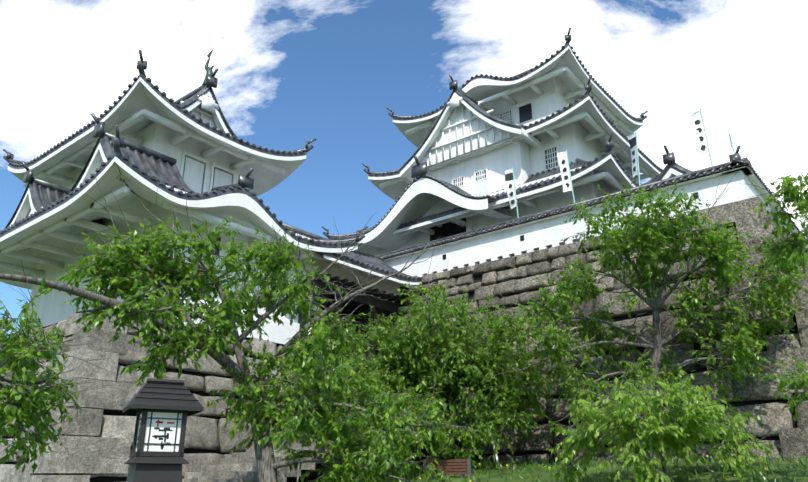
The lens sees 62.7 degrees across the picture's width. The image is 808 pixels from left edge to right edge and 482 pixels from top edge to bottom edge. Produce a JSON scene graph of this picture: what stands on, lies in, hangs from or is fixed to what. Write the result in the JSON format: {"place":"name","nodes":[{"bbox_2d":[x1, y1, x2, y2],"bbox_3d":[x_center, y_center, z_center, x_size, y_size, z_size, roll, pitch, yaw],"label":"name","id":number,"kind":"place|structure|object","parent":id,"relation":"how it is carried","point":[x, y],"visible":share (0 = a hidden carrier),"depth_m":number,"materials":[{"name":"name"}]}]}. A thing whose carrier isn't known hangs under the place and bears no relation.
{"place":"outdoors","nodes":[
{"label":"outdoors","id":0,"kind":"place"},
{"bbox_2d":[300,258,399,336],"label":"rafters","id":1,"kind":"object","parent":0,"point":[388,287],"depth_m":27.19,"materials":[{"name":"wood"}]},
{"bbox_2d":[311,252,421,288],"bbox_3d":[-3.129,1.056,28.653,5.300,1.891,5.940,-15,-25,37],"label":"roof eave","id":2,"kind":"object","parent":1,"relation":"attached to","point":[355,268],"depth_m":26.88,"materials":[{"name":"white paint"}]},
{"bbox_2d":[282,223,421,303],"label":"gate tiles","id":3,"kind":"object","parent":2,"relation":"on","point":[365,260],"visible":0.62,"depth_m":27.94,"materials":[{"name":"grey tile"}]},
{"bbox_2d":[297,271,406,356],"bbox_3d":[-1.933,3.486,26.721,0.970,3.400,5.900,-15,-25,37],"label":"wooden gate","id":4,"kind":"object","parent":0,"point":[388,306],"visible":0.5,"depth_m":27.35,"materials":[{"name":"black wood"}]},
{"bbox_2d":[0,0,807,337],"label":"sky","id":5,"kind":"structure","parent":0,"point":[291,73],"materials":[{"name":"blue"}]},
{"bbox_2d":[303,461,807,481],"bbox_3d":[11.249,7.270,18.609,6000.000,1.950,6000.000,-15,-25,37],"label":"ground","id":6,"kind":"structure","parent":0,"point":[496,476],"depth_m":15.22,"materials":[{"name":"green plant"}]},
{"bbox_2d":[7,308,153,481],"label":"stone wall","id":7,"kind":"structure","parent":6,"relation":"on","point":[80,451],"depth_m":17.09,"materials":[{"name":"grey stone"}]},
{"bbox_2d":[122,378,203,481],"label":"lantern","id":8,"kind":"object","parent":6,"relation":"on","point":[152,395],"visible":0.98,"depth_m":7.04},
{"bbox_2d":[135,412,181,451],"bbox_3d":[-2.665,2.082,7.239,0.413,0.420,0.413,-32,-37,56],"label":"paper lantern","id":9,"kind":"object","parent":8,"relation":"in","point":[163,431],"visible":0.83,"depth_m":7.07,"materials":[{"name":"white paper"}]},
{"bbox_2d":[0,320,372,481],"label":"stone wall","id":10,"kind":"structure","parent":6,"relation":"on","point":[203,433],"depth_m":19.58,"materials":[{"name":"grey stone"}]},
{"bbox_2d":[24,122,311,343],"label":"castle wall","id":11,"kind":"structure","parent":10,"relation":"on","point":[49,309],"depth_m":24.90,"materials":[{"name":"white paint"}]},
{"bbox_2d":[0,77,357,289],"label":"roof eaves","id":12,"kind":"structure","parent":11,"relation":"attached to","point":[142,104],"depth_m":23.28,"materials":[{"name":"white paint"}]},
{"bbox_2d":[0,50,367,250],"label":"tiled roof","id":13,"kind":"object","parent":12,"relation":"on","point":[155,168],"visible":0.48,"depth_m":22.61,"materials":[{"name":"grey tile"}]},
{"bbox_2d":[202,48,214,84],"bbox_3d":[-7.955,-7.068,27.227,0.716,1.765,0.371,-6,-20,15],"label":"roof ornament","id":14,"kind":"object","parent":13,"relation":"on","point":[208,70],"visible":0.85,"depth_m":27.12,"materials":[{"name":"metal"}]},
{"bbox_2d":[0,323,385,481],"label":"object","id":15,"kind":"object","parent":10,"relation":"in","point":[123,479],"visible":0.05,"depth_m":19.15,"materials":[{"name":"black stone"}]},
{"bbox_2d":[182,379,466,481],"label":"stairs","id":16,"kind":"structure","parent":6,"relation":"on","point":[239,467],"depth_m":17.73,"materials":[{"name":"stone"}]},
{"bbox_2d":[0,171,807,481],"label":"tree","id":17,"kind":"object","parent":6,"relation":"on","point":[305,358],"depth_m":13.55,"materials":[{"name":"green plant"}]},
{"bbox_2d":[423,458,474,477],"bbox_3d":[1.295,6.219,17.479,1.660,0.900,0.570,-20,-28,44],"label":"bench","id":18,"kind":"object","parent":6,"relation":"on","point":[461,463],"depth_m":17.20,"materials":[{"name":"brown wood"}]},
{"bbox_2d":[487,418,498,464],"bbox_3d":[2.731,6.147,20.318,0.069,1.468,0.412,17,-26,-39],"label":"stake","id":19,"kind":"object","parent":6,"relation":"on","point":[496,457],"visible":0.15,"depth_m":20.22,"materials":[{"name":"white wood"}]},
{"bbox_2d":[292,454,807,481],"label":"grass tufts","id":20,"kind":"object","parent":6,"relation":"on","point":[802,460],"visible":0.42,"depth_m":16.01,"materials":[{"name":"green plant"}]},
{"bbox_2d":[350,216,807,463],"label":"base stones","id":21,"kind":"object","parent":6,"relation":"on","point":[775,419],"visible":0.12,"depth_m":21.66,"materials":[{"name":"grey stone"}]},
{"bbox_2d":[365,76,637,262],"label":"wall","id":22,"kind":"structure","parent":21,"relation":"on","point":[524,160],"depth_m":33.19,"materials":[{"name":"white paint"}]},
{"bbox_2d":[321,27,692,239],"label":"roof tiles","id":23,"kind":"object","parent":22,"relation":"on","point":[419,170],"visible":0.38,"depth_m":32.64,"materials":[{"name":"grey tile"}]},
{"bbox_2d":[358,46,682,251],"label":"roof eaves","id":24,"kind":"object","parent":22,"relation":"attached to","point":[463,130],"depth_m":33.90,"materials":[{"name":"white paint"}]},
{"bbox_2d":[383,166,807,277],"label":"parapet","id":25,"kind":"structure","parent":21,"relation":"on","point":[539,234],"depth_m":26.33,"materials":[{"name":"white paint"}]},
{"bbox_2d":[377,145,805,259],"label":"parapet tiles","id":26,"kind":"object","parent":25,"relation":"on","point":[735,161],"visible":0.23,"depth_m":25.58,"materials":[{"name":"grey tile"}]},
{"bbox_2d":[509,108,734,224],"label":"flagpoles","id":27,"kind":"object","parent":25,"relation":"on","point":[637,161],"visible":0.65,"depth_m":24.88,"materials":[{"name":"white"}]},
{"bbox_2d":[505,111,731,208],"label":"flags","id":28,"kind":"object","parent":27,"relation":"attached to","point":[721,142],"visible":1,"depth_m":25.00,"materials":[{"name":"white fabric"}]},
{"bbox_2d":[360,225,807,463],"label":"stone wall gaps","id":29,"kind":"object","parent":6,"relation":"on","point":[565,422],"depth_m":21.29,"materials":[{"name":"black stone"}]},
{"bbox_2d":[313,293,359,354],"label":"dark gate","id":30,"kind":"structure","parent":29,"relation":"attached to","point":[348,308],"depth_m":30.28,"materials":[{"name":"black"}]},
{"bbox_2d":[689,196,807,460],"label":"base quoins","id":31,"kind":"object","parent":6,"relation":"on","point":[738,214],"visible":0.38,"depth_m":18.60,"materials":[{"name":"grey stone"}]},
{"bbox_2d":[527,369,772,481],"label":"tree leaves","id":32,"kind":"object","parent":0,"point":[592,431],"visible":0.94,"depth_m":12.62,"materials":[{"name":"green plant"}]}
]}

